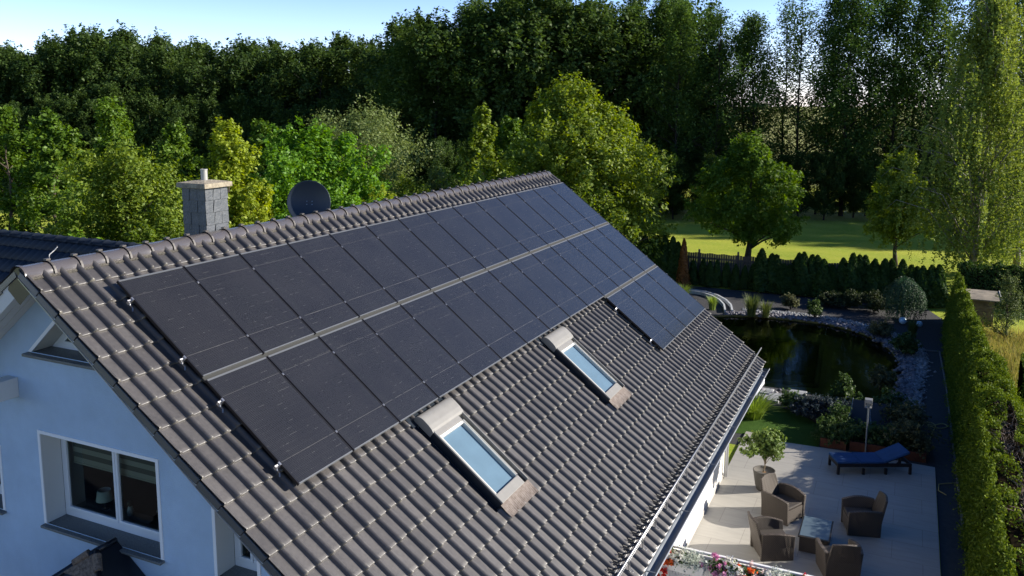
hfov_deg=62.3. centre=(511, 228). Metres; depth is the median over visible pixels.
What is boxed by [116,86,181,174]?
forest tree
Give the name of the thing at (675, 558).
flowering plant
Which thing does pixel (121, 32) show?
forest tree
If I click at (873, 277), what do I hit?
thuja
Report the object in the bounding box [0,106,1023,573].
ground
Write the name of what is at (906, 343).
shrub
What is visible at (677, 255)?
thuja
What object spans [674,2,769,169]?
poplar tree
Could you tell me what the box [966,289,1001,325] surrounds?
garden shed
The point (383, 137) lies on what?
willow tree
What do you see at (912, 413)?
shrub
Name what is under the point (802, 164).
forest tree
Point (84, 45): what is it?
forest tree
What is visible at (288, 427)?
solar panel
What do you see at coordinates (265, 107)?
forest tree
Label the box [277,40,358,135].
forest tree
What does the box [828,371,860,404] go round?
shrub
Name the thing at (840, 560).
wicker armchair
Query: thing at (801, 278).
thuja
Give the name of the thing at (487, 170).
forest tree
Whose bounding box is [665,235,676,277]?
thuja
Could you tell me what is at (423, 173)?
forest tree
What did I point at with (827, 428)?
shrub
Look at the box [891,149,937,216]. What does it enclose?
forest tree
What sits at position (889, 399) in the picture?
shrub
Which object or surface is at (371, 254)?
solar panel
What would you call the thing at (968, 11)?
poplar tree
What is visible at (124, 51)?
forest tree
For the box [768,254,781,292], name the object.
thuja
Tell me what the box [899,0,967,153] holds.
poplar tree
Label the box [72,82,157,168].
forest tree
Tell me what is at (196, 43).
forest tree
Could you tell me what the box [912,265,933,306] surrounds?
thuja
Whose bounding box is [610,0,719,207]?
poplar tree
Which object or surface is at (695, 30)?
poplar tree
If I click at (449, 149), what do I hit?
forest tree
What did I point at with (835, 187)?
forest tree
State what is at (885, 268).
thuja
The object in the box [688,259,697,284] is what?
thuja
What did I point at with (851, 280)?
thuja
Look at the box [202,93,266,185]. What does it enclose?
forest tree
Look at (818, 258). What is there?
thuja
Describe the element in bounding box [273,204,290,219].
shrub
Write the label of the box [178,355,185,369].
mounting rail
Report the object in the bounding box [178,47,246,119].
forest tree
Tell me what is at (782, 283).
thuja
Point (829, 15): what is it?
poplar tree
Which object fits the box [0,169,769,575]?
house
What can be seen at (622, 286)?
cover strip
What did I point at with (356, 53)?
forest tree
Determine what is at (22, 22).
sky
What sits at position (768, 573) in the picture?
flowering plant
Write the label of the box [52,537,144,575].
porch canopy
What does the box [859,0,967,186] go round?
poplar tree
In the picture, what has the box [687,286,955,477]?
garden bed
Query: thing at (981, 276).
hedge
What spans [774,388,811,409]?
shrub
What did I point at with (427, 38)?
forest tree
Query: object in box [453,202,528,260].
solar panel
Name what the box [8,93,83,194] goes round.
forest tree
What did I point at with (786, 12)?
poplar tree
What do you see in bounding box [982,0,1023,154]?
poplar tree
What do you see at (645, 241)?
thuja
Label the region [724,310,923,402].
bank rocks
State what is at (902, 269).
thuja
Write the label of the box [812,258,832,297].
thuja
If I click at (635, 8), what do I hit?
poplar tree
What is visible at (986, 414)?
hedge
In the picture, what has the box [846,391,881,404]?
shrub
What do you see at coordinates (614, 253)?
solar panel
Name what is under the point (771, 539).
wicker armchair
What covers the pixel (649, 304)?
solar panel
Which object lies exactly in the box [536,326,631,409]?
roof window
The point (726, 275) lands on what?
thuja
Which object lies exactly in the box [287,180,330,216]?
satellite dish
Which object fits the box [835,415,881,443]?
shrub
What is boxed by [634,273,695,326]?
solar panel
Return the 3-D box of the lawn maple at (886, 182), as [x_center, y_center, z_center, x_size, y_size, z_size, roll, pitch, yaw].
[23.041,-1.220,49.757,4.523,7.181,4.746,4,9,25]
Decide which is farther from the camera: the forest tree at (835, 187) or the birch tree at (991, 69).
the forest tree at (835, 187)
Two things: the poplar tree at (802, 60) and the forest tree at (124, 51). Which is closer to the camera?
the poplar tree at (802, 60)
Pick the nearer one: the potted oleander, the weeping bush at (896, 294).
the potted oleander
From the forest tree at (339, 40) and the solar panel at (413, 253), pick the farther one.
the forest tree at (339, 40)
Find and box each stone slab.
[756,394,778,403]
[759,388,773,394]
[789,389,806,396]
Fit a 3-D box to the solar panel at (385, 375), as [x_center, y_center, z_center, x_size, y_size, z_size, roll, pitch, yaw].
[-1.914,2.030,12.283,1.702,0.045,1.068,43,23,14]
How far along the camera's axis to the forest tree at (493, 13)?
82.46 m
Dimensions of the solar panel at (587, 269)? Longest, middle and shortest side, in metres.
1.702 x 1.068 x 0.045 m
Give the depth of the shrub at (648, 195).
45.84 m
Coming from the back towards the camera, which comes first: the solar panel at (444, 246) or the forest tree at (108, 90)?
the forest tree at (108, 90)
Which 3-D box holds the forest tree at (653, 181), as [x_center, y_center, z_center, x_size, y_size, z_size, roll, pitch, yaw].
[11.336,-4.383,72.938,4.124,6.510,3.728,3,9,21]
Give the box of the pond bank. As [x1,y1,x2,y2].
[713,315,901,374]
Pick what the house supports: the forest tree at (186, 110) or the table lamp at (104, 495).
the table lamp at (104, 495)
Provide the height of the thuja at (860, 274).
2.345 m
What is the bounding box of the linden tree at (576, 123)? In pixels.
[435,70,685,261]
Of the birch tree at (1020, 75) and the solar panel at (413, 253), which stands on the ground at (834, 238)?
the birch tree at (1020, 75)
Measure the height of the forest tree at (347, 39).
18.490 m
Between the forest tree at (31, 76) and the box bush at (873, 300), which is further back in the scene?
the forest tree at (31, 76)
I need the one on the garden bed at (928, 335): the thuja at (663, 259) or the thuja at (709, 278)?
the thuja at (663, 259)
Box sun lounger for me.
[828,443,911,474]
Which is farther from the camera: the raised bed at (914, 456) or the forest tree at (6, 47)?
the forest tree at (6, 47)
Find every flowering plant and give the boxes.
[657,545,679,575]
[663,550,676,566]
[666,547,687,567]
[672,546,711,575]
[699,552,734,575]
[716,555,746,575]
[726,563,757,575]
[743,560,767,575]
[763,566,790,575]
[764,570,780,575]
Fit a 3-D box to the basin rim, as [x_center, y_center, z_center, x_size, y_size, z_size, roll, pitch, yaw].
[10.158,5.154,33.523,4.280,0.156,6.230,4,9,25]
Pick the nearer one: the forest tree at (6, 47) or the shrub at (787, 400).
the shrub at (787, 400)
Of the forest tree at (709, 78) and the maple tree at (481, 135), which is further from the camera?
the forest tree at (709, 78)
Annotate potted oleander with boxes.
[736,426,786,490]
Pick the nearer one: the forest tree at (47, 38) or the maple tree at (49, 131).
the maple tree at (49, 131)
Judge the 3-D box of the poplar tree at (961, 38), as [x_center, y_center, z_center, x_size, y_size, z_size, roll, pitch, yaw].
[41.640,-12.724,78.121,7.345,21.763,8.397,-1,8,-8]
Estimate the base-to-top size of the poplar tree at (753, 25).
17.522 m
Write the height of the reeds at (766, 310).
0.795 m
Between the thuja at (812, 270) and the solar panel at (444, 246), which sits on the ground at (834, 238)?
the thuja at (812, 270)
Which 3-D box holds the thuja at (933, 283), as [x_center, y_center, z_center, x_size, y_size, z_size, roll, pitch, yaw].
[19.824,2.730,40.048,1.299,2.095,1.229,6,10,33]
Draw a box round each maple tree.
[0,105,60,233]
[5,106,97,235]
[76,93,153,238]
[139,117,202,232]
[244,118,294,217]
[455,102,512,185]
[481,115,530,176]
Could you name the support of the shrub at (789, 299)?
on the garden bed at (928, 335)
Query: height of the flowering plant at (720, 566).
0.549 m
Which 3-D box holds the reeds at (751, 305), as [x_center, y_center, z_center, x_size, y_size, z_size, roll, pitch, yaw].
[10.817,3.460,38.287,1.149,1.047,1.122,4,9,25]
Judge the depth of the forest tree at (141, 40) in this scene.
107.34 m
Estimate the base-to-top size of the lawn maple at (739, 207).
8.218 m
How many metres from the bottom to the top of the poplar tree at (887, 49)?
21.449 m
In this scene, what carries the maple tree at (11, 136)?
on the ground at (834, 238)
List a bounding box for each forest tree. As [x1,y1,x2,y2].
[0,39,42,90]
[0,46,50,174]
[0,51,15,149]
[0,100,45,188]
[2,44,100,150]
[5,44,64,105]
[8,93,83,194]
[16,29,64,55]
[24,23,118,106]
[26,22,134,126]
[44,87,101,189]
[64,36,169,149]
[67,23,108,67]
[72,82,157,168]
[83,19,154,79]
[105,35,147,52]
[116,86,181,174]
[120,42,200,155]
[130,26,172,65]
[135,34,212,135]
[140,94,215,180]
[154,47,245,168]
[177,35,213,87]
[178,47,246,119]
[184,96,237,178]
[189,36,283,142]
[196,33,295,119]
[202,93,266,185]
[234,94,289,175]
[235,44,321,171]
[241,46,305,147]
[254,36,293,78]
[273,103,323,180]
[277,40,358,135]
[281,37,341,116]
[283,29,357,110]
[310,93,378,173]
[315,37,382,158]
[329,12,440,146]
[329,31,360,94]
[346,33,388,79]
[356,96,410,166]
[357,15,450,183]
[363,6,512,182]
[379,140,414,195]
[385,135,430,196]
[408,135,439,191]
[416,18,455,117]
[417,135,462,190]
[419,0,521,138]
[429,139,454,163]
[440,0,560,144]
[441,139,487,186]
[452,0,549,54]
[459,0,612,142]
[484,137,514,175]
[492,0,648,136]
[548,0,658,130]
[560,0,684,194]
[592,163,626,215]
[615,135,661,216]
[626,3,735,176]
[632,0,740,153]
[632,140,666,211]
[653,149,698,209]
[655,156,695,219]
[681,150,720,208]
[689,150,735,213]
[718,147,729,193]
[751,158,786,205]
[775,153,799,212]
[778,151,833,218]
[801,150,848,219]
[804,150,842,213]
[821,150,851,210]
[839,155,870,217]
[847,150,886,215]
[849,156,896,216]
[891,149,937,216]
[927,155,962,212]
[944,155,975,219]
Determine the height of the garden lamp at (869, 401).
1.560 m
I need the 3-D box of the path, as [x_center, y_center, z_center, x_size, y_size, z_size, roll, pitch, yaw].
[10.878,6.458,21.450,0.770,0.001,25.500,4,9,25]
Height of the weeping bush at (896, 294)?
2.030 m
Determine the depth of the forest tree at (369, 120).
83.28 m
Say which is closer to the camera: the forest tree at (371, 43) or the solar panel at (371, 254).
the solar panel at (371, 254)
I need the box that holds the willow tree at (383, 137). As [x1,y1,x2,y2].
[290,90,444,207]
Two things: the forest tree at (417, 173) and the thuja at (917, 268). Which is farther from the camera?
the forest tree at (417, 173)
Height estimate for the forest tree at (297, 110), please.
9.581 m
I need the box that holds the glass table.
[798,515,833,553]
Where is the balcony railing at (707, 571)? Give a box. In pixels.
[658,545,811,575]
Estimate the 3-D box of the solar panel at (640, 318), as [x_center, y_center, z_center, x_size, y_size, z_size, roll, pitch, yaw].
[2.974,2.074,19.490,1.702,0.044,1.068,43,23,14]
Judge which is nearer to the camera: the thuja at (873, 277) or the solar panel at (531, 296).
the solar panel at (531, 296)
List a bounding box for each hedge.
[936,268,1023,575]
[956,259,1023,309]
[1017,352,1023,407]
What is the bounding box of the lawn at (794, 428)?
[735,403,819,446]
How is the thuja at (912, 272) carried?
on the ground at (834, 238)
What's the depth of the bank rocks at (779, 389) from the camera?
28.13 m
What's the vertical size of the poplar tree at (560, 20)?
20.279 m
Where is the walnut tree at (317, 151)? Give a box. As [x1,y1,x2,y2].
[241,114,399,219]
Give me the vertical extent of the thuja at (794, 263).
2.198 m
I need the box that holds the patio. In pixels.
[688,431,940,575]
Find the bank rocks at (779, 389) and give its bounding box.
[761,387,811,396]
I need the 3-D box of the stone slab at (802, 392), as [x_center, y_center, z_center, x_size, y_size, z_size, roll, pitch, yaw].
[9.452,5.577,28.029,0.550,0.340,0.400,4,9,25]
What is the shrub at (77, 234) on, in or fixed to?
on the ground at (834, 238)
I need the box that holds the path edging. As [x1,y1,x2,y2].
[922,349,963,523]
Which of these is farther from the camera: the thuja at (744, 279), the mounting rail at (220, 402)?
the thuja at (744, 279)
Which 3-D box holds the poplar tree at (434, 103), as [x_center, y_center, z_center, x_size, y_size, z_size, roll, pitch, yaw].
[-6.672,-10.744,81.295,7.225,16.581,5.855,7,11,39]
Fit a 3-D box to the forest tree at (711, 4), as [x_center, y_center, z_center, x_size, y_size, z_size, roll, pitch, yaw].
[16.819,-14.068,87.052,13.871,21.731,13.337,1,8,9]
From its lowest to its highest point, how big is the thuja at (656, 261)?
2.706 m
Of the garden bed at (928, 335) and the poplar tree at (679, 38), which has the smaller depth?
the garden bed at (928, 335)
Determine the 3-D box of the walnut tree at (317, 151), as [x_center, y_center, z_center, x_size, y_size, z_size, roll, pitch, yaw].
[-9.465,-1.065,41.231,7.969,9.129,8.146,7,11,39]
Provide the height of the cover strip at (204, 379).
0.054 m
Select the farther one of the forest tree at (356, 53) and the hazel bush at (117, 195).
the forest tree at (356, 53)
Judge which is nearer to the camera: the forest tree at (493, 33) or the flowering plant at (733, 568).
the flowering plant at (733, 568)
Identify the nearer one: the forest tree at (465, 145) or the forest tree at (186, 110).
the forest tree at (465, 145)
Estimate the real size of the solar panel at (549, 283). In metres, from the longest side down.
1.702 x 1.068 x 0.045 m
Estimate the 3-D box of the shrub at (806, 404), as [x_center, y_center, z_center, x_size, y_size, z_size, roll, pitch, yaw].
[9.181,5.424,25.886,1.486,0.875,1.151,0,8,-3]
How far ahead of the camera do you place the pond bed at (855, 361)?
33.42 m
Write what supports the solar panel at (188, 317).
attached to the mounting rail at (129, 302)
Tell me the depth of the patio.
19.90 m
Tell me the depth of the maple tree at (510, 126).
51.35 m
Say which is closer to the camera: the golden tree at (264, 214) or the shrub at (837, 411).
the shrub at (837, 411)
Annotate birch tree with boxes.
[874,0,1023,277]
[925,0,1023,270]
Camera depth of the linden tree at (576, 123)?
42.82 m
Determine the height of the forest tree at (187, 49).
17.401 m
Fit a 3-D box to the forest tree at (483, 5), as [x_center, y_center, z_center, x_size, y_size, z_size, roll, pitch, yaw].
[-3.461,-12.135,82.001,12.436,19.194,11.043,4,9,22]
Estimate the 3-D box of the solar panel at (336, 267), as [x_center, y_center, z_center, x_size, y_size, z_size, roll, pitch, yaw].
[-2.718,0.732,13.667,1.702,0.044,1.068,43,23,14]
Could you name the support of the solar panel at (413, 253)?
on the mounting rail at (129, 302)
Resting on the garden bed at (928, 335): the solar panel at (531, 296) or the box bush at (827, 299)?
the box bush at (827, 299)
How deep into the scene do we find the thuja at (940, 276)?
39.71 m
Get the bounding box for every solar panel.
[116,266,262,377]
[183,254,314,354]
[205,357,352,485]
[239,243,358,334]
[267,337,398,451]
[287,234,396,317]
[318,320,438,422]
[329,226,429,302]
[362,305,471,398]
[366,219,459,289]
[398,213,485,278]
[400,292,501,377]
[427,207,507,268]
[434,281,526,359]
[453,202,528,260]
[462,271,549,343]
[476,197,547,252]
[488,262,569,329]
[497,193,564,245]
[511,254,587,317]
[516,189,579,238]
[532,247,603,305]
[533,186,593,232]
[549,182,606,227]
[550,240,618,295]
[568,234,631,286]
[583,228,643,278]
[597,223,655,271]
[606,289,674,350]
[621,281,685,337]
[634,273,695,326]
[647,266,705,316]
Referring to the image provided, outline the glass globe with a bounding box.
[899,317,906,323]
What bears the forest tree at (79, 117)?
on the ground at (834, 238)
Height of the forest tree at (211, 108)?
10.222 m
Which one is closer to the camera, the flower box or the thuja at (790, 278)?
the flower box
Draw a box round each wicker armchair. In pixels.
[747,511,794,560]
[760,473,805,525]
[815,538,863,575]
[841,491,887,537]
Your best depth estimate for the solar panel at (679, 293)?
22.32 m
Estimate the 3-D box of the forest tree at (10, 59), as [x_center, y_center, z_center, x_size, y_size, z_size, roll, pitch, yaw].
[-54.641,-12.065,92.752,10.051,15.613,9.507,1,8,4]
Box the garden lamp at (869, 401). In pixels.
[865,397,872,451]
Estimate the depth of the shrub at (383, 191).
40.02 m
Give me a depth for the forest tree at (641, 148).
68.12 m
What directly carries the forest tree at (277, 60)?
on the ground at (834, 238)
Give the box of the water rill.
[687,289,732,312]
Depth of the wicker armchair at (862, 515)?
18.68 m
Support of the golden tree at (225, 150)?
on the ground at (834, 238)
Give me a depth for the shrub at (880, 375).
28.28 m
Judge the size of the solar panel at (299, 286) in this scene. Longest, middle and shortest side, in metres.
1.702 x 1.068 x 0.044 m
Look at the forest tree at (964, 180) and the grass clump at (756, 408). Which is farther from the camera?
the forest tree at (964, 180)
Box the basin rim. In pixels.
[733,333,823,387]
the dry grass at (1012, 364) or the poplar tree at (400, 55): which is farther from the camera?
the poplar tree at (400, 55)
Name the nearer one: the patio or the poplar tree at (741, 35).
the patio
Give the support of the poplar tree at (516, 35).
on the ground at (834, 238)
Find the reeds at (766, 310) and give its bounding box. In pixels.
[758,298,774,317]
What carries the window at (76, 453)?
in the house
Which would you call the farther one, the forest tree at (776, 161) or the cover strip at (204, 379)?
the forest tree at (776, 161)
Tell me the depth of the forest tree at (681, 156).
72.61 m
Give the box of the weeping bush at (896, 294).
[879,275,926,322]
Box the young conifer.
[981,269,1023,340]
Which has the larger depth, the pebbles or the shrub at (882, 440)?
the pebbles
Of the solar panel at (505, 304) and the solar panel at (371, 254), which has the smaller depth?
the solar panel at (371, 254)
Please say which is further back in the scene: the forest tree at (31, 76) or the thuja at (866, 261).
the forest tree at (31, 76)
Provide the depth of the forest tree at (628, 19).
73.40 m
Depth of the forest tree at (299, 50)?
98.01 m
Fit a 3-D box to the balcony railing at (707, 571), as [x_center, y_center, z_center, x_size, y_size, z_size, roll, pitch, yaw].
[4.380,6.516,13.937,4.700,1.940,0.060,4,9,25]
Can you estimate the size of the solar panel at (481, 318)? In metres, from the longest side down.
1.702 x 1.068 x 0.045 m
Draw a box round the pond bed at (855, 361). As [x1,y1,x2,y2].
[725,326,898,399]
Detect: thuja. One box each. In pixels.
[634,235,641,250]
[641,235,648,255]
[646,233,654,260]
[652,235,660,265]
[658,233,669,271]
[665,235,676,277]
[669,241,685,284]
[676,238,690,287]
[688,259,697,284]
[697,258,706,285]
[704,261,713,287]
[713,259,721,286]
[721,262,730,287]
[728,264,741,289]
[740,265,748,289]
[748,248,767,292]
[760,253,777,292]
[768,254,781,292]
[772,263,791,294]
[781,264,795,293]
[790,251,811,295]
[791,252,800,286]
[801,254,817,296]
[810,254,820,296]
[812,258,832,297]
[825,265,838,292]
[836,257,847,293]
[837,252,861,295]
[855,254,865,300]
[860,255,869,300]
[863,258,881,298]
[878,258,892,299]
[885,258,896,288]
[891,259,911,304]
[900,264,915,302]
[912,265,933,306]
[915,266,919,278]
[927,264,942,307]
[931,264,949,307]
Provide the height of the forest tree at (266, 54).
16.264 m
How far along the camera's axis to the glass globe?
36.82 m
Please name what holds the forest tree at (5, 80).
on the ground at (834, 238)
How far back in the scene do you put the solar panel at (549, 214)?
21.27 m
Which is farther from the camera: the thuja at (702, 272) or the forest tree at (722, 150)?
the forest tree at (722, 150)
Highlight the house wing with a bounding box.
[0,229,138,281]
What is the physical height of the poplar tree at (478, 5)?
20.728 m
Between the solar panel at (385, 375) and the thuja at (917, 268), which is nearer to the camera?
the solar panel at (385, 375)
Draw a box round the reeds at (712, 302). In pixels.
[705,295,718,309]
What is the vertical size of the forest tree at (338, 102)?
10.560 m
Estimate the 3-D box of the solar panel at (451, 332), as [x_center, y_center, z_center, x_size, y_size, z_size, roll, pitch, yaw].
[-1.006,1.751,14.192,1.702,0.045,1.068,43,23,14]
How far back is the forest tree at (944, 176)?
70.65 m
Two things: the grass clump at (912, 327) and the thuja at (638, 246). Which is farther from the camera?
the thuja at (638, 246)
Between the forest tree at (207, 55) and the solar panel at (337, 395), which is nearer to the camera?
the solar panel at (337, 395)
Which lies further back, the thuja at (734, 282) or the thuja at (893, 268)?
the thuja at (734, 282)
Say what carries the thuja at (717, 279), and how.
on the ground at (834, 238)
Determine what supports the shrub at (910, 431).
on the garden bed at (928, 335)
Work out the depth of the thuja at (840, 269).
41.54 m
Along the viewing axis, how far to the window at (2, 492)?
11.38 m
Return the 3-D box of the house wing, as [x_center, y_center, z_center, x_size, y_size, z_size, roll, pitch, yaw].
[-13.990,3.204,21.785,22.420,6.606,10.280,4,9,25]
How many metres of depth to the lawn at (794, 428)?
25.27 m
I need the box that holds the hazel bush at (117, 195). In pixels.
[32,133,198,242]
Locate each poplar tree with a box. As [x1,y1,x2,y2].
[366,39,435,158]
[406,34,453,141]
[413,0,508,150]
[451,0,492,42]
[483,0,535,118]
[542,1,576,57]
[581,0,637,126]
[602,0,653,133]
[610,0,656,92]
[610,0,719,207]
[630,0,734,160]
[634,0,733,214]
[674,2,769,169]
[682,2,742,162]
[699,9,799,189]
[708,13,786,155]
[743,0,825,159]
[755,0,844,212]
[779,0,871,188]
[792,0,911,215]
[801,0,928,160]
[834,0,955,213]
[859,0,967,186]
[877,0,943,148]
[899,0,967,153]
[918,0,1020,164]
[921,0,982,154]
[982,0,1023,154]
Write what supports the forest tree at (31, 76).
on the ground at (834, 238)
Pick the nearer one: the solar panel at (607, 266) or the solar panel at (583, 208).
the solar panel at (607, 266)
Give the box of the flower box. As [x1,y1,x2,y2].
[662,559,705,575]
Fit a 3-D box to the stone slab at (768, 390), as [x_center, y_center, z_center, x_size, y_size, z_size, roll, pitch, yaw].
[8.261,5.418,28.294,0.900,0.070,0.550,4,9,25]
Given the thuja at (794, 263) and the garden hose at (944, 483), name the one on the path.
the garden hose at (944, 483)
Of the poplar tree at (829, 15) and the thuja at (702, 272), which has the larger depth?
the poplar tree at (829, 15)
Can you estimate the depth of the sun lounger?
21.90 m
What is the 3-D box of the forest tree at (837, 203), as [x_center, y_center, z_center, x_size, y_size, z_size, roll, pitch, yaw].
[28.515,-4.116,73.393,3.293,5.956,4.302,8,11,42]
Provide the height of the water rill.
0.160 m
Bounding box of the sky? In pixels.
[0,0,1021,106]
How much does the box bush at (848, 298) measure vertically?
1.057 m
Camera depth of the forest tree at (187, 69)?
88.39 m
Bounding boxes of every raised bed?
[820,437,846,450]
[849,437,890,451]
[904,445,925,462]
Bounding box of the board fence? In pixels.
[687,249,838,277]
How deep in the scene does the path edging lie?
26.32 m
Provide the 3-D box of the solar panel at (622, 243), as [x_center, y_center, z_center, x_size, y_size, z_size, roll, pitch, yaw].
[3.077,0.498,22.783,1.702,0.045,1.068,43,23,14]
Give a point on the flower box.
(699, 572)
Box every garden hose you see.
[921,422,947,439]
[938,482,956,494]
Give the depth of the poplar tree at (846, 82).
70.22 m
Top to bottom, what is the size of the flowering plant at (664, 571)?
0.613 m
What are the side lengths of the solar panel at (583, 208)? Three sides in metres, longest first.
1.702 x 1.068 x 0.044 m
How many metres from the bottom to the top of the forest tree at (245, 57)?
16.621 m
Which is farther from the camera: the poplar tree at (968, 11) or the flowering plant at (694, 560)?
the poplar tree at (968, 11)
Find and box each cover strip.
[202,223,607,382]
[603,266,655,298]
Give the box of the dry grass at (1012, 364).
[981,322,1023,386]
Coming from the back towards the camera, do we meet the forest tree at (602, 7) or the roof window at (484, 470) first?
the forest tree at (602, 7)
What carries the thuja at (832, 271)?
on the ground at (834, 238)
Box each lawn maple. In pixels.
[681,128,810,263]
[862,146,941,266]
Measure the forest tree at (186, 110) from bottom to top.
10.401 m
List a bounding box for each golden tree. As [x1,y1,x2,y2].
[178,116,277,232]
[229,182,276,227]
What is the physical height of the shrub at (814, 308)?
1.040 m
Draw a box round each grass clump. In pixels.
[678,283,694,292]
[744,388,789,420]
[906,319,922,336]
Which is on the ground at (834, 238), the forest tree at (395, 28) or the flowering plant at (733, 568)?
the forest tree at (395, 28)
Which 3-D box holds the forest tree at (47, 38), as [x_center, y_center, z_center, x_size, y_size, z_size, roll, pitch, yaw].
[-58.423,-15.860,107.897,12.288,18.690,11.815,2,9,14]
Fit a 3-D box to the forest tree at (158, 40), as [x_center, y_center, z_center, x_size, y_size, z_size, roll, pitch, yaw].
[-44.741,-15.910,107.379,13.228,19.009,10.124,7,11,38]
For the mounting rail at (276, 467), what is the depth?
9.75 m
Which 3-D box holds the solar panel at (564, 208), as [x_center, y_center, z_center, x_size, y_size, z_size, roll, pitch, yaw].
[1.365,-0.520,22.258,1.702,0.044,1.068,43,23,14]
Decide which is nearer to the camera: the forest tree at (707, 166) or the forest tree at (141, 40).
the forest tree at (707, 166)
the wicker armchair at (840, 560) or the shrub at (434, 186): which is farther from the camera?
the shrub at (434, 186)
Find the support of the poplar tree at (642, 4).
on the ground at (834, 238)
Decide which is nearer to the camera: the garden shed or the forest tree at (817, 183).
the garden shed
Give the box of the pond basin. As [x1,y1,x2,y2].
[739,338,818,383]
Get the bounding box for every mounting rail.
[126,297,133,311]
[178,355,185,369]
[216,398,224,412]
[273,462,281,476]
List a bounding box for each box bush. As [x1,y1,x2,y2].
[814,290,839,306]
[831,288,865,308]
[854,289,890,312]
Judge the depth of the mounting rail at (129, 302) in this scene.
10.43 m
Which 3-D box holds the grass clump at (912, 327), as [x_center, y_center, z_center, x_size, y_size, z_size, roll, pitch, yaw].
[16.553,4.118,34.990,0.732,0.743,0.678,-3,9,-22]
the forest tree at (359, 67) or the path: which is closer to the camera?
the path
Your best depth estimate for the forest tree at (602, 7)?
77.68 m
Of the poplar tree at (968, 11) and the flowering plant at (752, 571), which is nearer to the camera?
the flowering plant at (752, 571)
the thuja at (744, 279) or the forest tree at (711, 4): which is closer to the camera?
the thuja at (744, 279)
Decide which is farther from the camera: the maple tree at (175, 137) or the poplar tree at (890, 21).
the poplar tree at (890, 21)
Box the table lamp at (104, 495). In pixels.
[96,487,113,510]
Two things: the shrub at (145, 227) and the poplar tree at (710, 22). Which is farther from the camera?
the poplar tree at (710, 22)
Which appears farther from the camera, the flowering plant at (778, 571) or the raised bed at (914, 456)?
the raised bed at (914, 456)
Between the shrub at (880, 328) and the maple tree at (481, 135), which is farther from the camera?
the maple tree at (481, 135)
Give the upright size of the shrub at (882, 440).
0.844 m
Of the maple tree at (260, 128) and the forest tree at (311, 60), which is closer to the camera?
the maple tree at (260, 128)
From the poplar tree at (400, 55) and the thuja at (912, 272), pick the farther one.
the poplar tree at (400, 55)
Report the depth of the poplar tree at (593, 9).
86.13 m
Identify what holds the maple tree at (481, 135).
on the ground at (834, 238)
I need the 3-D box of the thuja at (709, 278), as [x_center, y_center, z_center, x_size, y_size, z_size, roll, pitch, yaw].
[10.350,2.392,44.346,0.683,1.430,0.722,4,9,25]
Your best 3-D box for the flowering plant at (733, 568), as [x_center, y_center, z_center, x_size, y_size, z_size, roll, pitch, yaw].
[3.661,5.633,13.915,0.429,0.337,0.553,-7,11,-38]
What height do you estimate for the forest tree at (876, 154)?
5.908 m
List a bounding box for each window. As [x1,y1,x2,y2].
[0,445,6,514]
[21,321,94,370]
[37,429,164,565]
[211,507,260,575]
[405,397,537,516]
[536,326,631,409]
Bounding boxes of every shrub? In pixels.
[68,227,103,239]
[118,207,183,243]
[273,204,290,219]
[332,185,385,208]
[360,183,396,203]
[394,172,431,196]
[421,165,460,192]
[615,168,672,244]
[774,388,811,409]
[779,292,799,309]
[788,392,827,419]
[805,297,822,316]
[809,394,852,415]
[810,414,855,445]
[823,400,862,423]
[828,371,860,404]
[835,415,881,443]
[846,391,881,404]
[863,386,922,422]
[866,319,896,336]
[867,363,897,390]
[867,422,912,449]
[877,397,931,433]
[877,419,948,458]
[888,330,923,354]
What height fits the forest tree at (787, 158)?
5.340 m
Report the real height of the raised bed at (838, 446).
0.260 m
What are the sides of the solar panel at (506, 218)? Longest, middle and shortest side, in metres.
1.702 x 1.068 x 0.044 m
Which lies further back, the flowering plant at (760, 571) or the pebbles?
the pebbles
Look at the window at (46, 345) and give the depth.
10.67 m
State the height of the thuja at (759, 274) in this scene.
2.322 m
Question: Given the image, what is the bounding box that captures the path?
[923,351,967,575]
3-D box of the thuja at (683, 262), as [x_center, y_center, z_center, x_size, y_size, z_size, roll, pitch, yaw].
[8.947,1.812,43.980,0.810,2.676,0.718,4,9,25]
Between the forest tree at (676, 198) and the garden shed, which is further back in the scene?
the forest tree at (676, 198)
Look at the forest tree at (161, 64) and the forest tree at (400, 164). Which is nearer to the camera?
the forest tree at (400, 164)
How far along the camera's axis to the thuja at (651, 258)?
44.70 m
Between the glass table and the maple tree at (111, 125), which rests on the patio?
the glass table
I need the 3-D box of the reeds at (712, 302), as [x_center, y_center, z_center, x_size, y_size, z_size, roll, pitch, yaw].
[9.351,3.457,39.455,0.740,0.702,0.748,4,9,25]
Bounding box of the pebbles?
[742,308,936,426]
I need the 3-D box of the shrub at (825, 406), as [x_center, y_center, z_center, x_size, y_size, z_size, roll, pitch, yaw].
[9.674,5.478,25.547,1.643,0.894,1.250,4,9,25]
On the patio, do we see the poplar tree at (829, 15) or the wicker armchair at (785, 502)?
the wicker armchair at (785, 502)
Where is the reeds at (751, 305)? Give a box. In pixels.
[739,292,760,316]
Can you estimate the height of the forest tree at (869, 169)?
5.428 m
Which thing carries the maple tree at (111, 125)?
on the ground at (834, 238)
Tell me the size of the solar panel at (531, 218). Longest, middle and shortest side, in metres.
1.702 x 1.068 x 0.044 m
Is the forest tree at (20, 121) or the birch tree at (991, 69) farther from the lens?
the forest tree at (20, 121)
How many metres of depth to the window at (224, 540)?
9.91 m
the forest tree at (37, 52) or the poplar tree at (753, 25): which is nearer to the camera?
the poplar tree at (753, 25)

